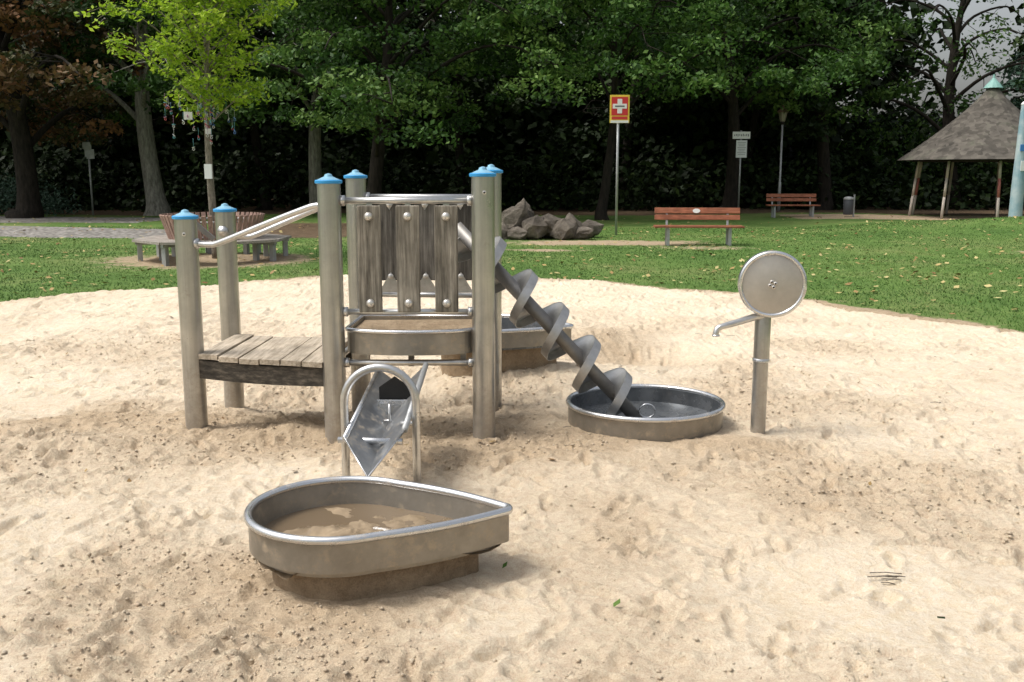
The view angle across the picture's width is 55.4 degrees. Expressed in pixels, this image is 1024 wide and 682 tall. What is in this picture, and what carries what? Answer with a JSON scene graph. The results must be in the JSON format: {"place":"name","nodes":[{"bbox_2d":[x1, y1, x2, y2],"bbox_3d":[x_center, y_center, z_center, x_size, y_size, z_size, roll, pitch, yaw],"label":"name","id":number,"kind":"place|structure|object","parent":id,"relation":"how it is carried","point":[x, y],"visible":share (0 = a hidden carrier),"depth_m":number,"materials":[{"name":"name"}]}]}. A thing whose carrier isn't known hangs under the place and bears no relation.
{"place":"outdoors","nodes":[
{"label":"outdoors","id":0,"kind":"place"},
{"bbox_2d":[0,199,1023,332],"bbox_3d":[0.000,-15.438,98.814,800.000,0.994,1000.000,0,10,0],"label":"ground","id":1,"kind":"structure","parent":0,"point":[757,218],"depth_m":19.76,"materials":[{"name":"green plant"}]},
{"bbox_2d":[0,50,55,129],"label":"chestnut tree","id":2,"kind":"object","parent":1,"relation":"on","point":[38,97],"visible":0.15,"depth_m":37.46,"materials":[{"name":"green plant"}]},
{"bbox_2d":[0,159,91,215],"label":"yew shrub","id":3,"kind":"object","parent":1,"relation":"on","point":[8,189],"visible":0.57,"depth_m":37.82,"materials":[{"name":"green plant"}]},
{"bbox_2d":[82,142,94,214],"bbox_3d":[-16.185,-6.171,37.492,0.430,3.000,0.110,0,10,0],"label":"path sign","id":4,"kind":"object","parent":1,"relation":"on","point":[88,150],"visible":0.92,"depth_m":37.30,"materials":[{"name":"grey metal"}]},
{"bbox_2d":[0,0,185,204],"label":"woodland tree","id":5,"kind":"object","parent":1,"relation":"on","point":[163,144],"visible":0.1,"depth_m":43.91,"materials":[{"name":"green plant"}]},
{"bbox_2d":[0,0,197,217],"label":"chestnut tree","id":6,"kind":"object","parent":1,"relation":"on","point":[16,86],"visible":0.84,"depth_m":34.53,"materials":[{"name":"brown plant"}]},
{"bbox_2d":[8,0,273,215],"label":"beech tree","id":7,"kind":"object","parent":1,"relation":"on","point":[140,89],"visible":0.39,"depth_m":36.79,"materials":[{"name":"green plant"}]},
{"bbox_2d":[74,0,297,258],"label":"young tree","id":8,"kind":"object","parent":1,"relation":"on","point":[215,13],"visible":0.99,"depth_m":17.67,"materials":[{"name":"green plant"}]},
{"bbox_2d":[132,212,291,265],"bbox_3d":[-5.620,-1.934,18.389,2.687,0.923,2.687,0,10,0],"label":"round tree bench","id":9,"kind":"object","parent":1,"relation":"on","point":[163,243],"visible":0.46,"depth_m":17.88,"materials":[{"name":"grey wood"}]},
{"bbox_2d":[171,0,356,209],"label":"woodland tree","id":10,"kind":"object","parent":1,"relation":"on","point":[256,141],"visible":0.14,"depth_m":42.04,"materials":[{"name":"green plant"}]},
{"bbox_2d":[203,0,452,212],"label":"beech tree","id":11,"kind":"object","parent":1,"relation":"on","point":[314,159],"visible":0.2,"depth_m":36.12,"materials":[{"name":"green plant"}]},
{"bbox_2d":[181,0,585,204],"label":"maple tree","id":12,"kind":"object","parent":1,"relation":"on","point":[374,86],"visible":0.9,"depth_m":30.68,"materials":[{"name":"green plant"}]},
{"bbox_2d":[343,1,570,193],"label":"woodland tree","id":13,"kind":"object","parent":1,"relation":"on","point":[481,88],"visible":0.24,"depth_m":40.82,"materials":[{"name":"green plant"}]},
{"bbox_2d":[70,75,938,199],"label":"hedge","id":14,"kind":"object","parent":1,"relation":"on","point":[444,139],"depth_m":59.31,"materials":[{"name":"green plant"}]},
{"bbox_2d":[0,274,1023,681],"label":"sandpit sand","id":15,"kind":"structure","parent":1,"relation":"on","point":[736,578],"depth_m":4.76,"materials":[{"name":"beige sand"}]},
{"bbox_2d":[171,164,502,443],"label":"water play tower","id":16,"kind":"structure","parent":15,"relation":"on","point":[407,246],"depth_m":5.94,"materials":[{"name":"wood"}]},
{"bbox_2d":[243,476,512,601],"bbox_3d":[-0.541,0.919,4.035,1.092,0.515,0.774,0,10,0],"label":"water basin","id":17,"kind":"object","parent":15,"relation":"on","point":[342,538],"visible":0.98,"depth_m":3.88,"materials":[{"name":"metal"}]},
{"bbox_2d":[337,362,428,482],"bbox_3d":[-0.665,0.502,5.124,0.409,0.867,1.178,0,10,0],"label":"water channel","id":18,"kind":"object","parent":15,"relation":"on","point":[381,422],"visible":0.9,"depth_m":4.90,"materials":[{"name":"metal"}]},
{"bbox_2d":[16,301,991,484],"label":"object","id":19,"kind":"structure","parent":15,"relation":"on","point":[130,480],"depth_m":5.45,"materials":[{"name":"brown plant"}]},
{"bbox_2d":[441,314,573,376],"bbox_3d":[-0.170,0.188,7.734,0.966,0.697,0.966,-6,12,-32],"label":"water basin","id":20,"kind":"object","parent":15,"relation":"on","point":[521,347],"visible":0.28,"depth_m":7.43,"materials":[{"name":"metal"}]},
{"bbox_2d":[566,384,725,441],"bbox_3d":[0.868,0.525,6.383,1.034,0.292,0.994,0,10,0],"label":"round water basin","id":21,"kind":"object","parent":15,"relation":"on","point":[684,413],"visible":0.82,"depth_m":6.21,"materials":[{"name":"metal"}]},
{"bbox_2d":[458,222,655,417],"bbox_3d":[0.257,-0.101,6.264,1.348,1.313,0.324,2,10,10],"label":"water screw","id":22,"kind":"object","parent":21,"relation":"on","point":[614,385],"visible":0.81,"depth_m":6.23,"materials":[{"name":"metal"}]},
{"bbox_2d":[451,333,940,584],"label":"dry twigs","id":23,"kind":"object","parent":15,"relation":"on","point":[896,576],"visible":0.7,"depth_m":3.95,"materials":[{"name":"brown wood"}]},
{"bbox_2d":[502,562,944,618],"bbox_3d":[0.734,0.972,3.642,1.665,0.036,0.241,3,10,15],"label":"leaf","id":24,"kind":"object","parent":15,"relation":"on","point":[617,602],"visible":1,"depth_m":3.64,"materials":[{"name":"green plant"}]},
{"bbox_2d":[712,250,806,433],"bbox_3d":[1.519,0.148,6.104,0.576,1.431,0.187,0,10,0],"label":"water hand pump","id":25,"kind":"object","parent":15,"relation":"on","point":[772,283],"visible":0.99,"depth_m":5.99,"materials":[{"name":"metal"}]},
{"bbox_2d":[0,122,1023,211],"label":"undergrowth shrubs","id":26,"kind":"object","parent":1,"relation":"on","point":[241,174],"visible":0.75,"depth_m":42.51,"materials":[{"name":"green plant"}]},
{"bbox_2d":[0,0,1023,206],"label":"distant woodland","id":27,"kind":"object","parent":1,"relation":"on","point":[516,134],"visible":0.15,"depth_m":47.17,"materials":[{"name":"green plant"}]},
{"bbox_2d":[0,212,1023,313],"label":"fallen leaves","id":28,"kind":"object","parent":1,"relation":"on","point":[647,275],"visible":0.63,"depth_m":18.10,"materials":[{"name":"beige plant"}]},
{"bbox_2d":[501,198,603,239],"bbox_3d":[0.945,-2.982,24.097,2.975,1.101,1.365,-2,10,-9],"label":"boulder pile","id":29,"kind":"object","parent":1,"relation":"on","point":[520,221],"visible":0.94,"depth_m":23.70,"materials":[{"name":"grey stone"}]},
{"bbox_2d":[519,0,719,205],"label":"woodland tree","id":30,"kind":"object","parent":1,"relation":"on","point":[626,132],"visible":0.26,"depth_m":43.22,"materials":[{"name":"green plant"}]},
{"bbox_2d":[610,95,629,234],"bbox_3d":[2.750,-4.428,25.192,0.500,3.750,0.106,0,10,0],"label":"first aid sign","id":31,"kind":"object","parent":1,"relation":"on","point":[619,108],"visible":0.94,"depth_m":24.92,"materials":[{"name":"red"}]},
{"bbox_2d":[429,0,859,219],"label":"maple tree","id":32,"kind":"object","parent":1,"relation":"on","point":[612,35],"visible":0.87,"depth_m":31.81,"materials":[{"name":"green plant"}]},
{"bbox_2d":[653,208,744,245],"bbox_3d":[4.172,-2.550,21.866,1.970,0.856,0.596,1,10,4],"label":"park bench","id":33,"kind":"object","parent":1,"relation":"on","point":[727,217],"visible":0.95,"depth_m":22.01,"materials":[{"name":"red wood"}]},
{"bbox_2d":[584,0,893,207],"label":"maple tree","id":34,"kind":"object","parent":1,"relation":"on","point":[730,195],"visible":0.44,"depth_m":38.09,"materials":[{"name":"green plant"}]},
{"bbox_2d":[733,131,749,207],"bbox_3d":[8.860,-6.452,37.940,0.680,3.400,0.099,0,10,0],"label":"notice sign","id":35,"kind":"object","parent":1,"relation":"on","point":[741,148],"visible":0.97,"depth_m":37.71,"materials":[{"name":"grey metal"}]},
{"bbox_2d":[662,0,843,207],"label":"woodland tree","id":36,"kind":"object","parent":1,"relation":"on","point":[814,128],"visible":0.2,"depth_m":41.88,"materials":[{"name":"green plant"}]},
{"bbox_2d":[777,105,788,210],"bbox_3d":[10.870,-7.249,39.442,0.500,4.460,0.433,0,10,0],"label":"street lamp","id":37,"kind":"object","parent":1,"relation":"on","point":[782,116],"visible":0.9,"depth_m":39.29,"materials":[{"name":"grey metal"}]},
{"bbox_2d":[766,194,820,217],"bbox_3d":[10.101,-4.866,35.115,1.850,0.856,0.596,0,10,2],"label":"park bench","id":38,"kind":"object","parent":1,"relation":"on","point":[773,208],"visible":0.94,"depth_m":35.28,"materials":[{"name":"red wood"}]},
{"bbox_2d":[707,0,921,209],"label":"oak tree","id":39,"kind":"object","parent":1,"relation":"on","point":[823,153],"visible":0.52,"depth_m":40.48,"materials":[{"name":"green plant"}]},
{"bbox_2d":[843,194,854,216],"bbox_3d":[12.100,-4.843,35.088,0.369,0.850,0.369,-8,13,-40],"label":"litter bin","id":40,"kind":"object","parent":1,"relation":"on","point":[848,205],"visible":0.91,"depth_m":34.97,"materials":[{"name":"grey metal"}]},
{"bbox_2d":[830,107,1020,206],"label":"hazel shrub","id":41,"kind":"object","parent":1,"relation":"on","point":[891,134],"visible":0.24,"depth_m":45.75,"materials":[{"name":"green plant"}]},
{"bbox_2d":[829,0,1023,208],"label":"sparse ash tree","id":42,"kind":"object","parent":1,"relation":"on","point":[950,98],"visible":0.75,"depth_m":43.39,"materials":[{"name":"green plant"}]},
{"bbox_2d":[897,74,1019,218],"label":"park pavilion","id":43,"kind":"structure","parent":1,"relation":"on","point":[984,126],"depth_m":34.32,"materials":[{"name":"wood"}]},
{"bbox_2d":[988,26,1023,110],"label":"cedar tree","id":44,"kind":"object","parent":1,"relation":"on","point":[1009,83],"visible":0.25,"depth_m":43.03,"materials":[{"name":"green plant"}]},
{"bbox_2d":[1008,102,1023,216],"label":"painted totem pole","id":45,"kind":"object","parent":1,"relation":"on","point":[1016,198],"visible":0.95,"depth_m":30.05,"materials":[{"name":"blue paint"}]},
{"bbox_2d":[253,0,1023,150],"label":"sky","id":46,"kind":"structure","parent":0,"point":[973,8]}
]}

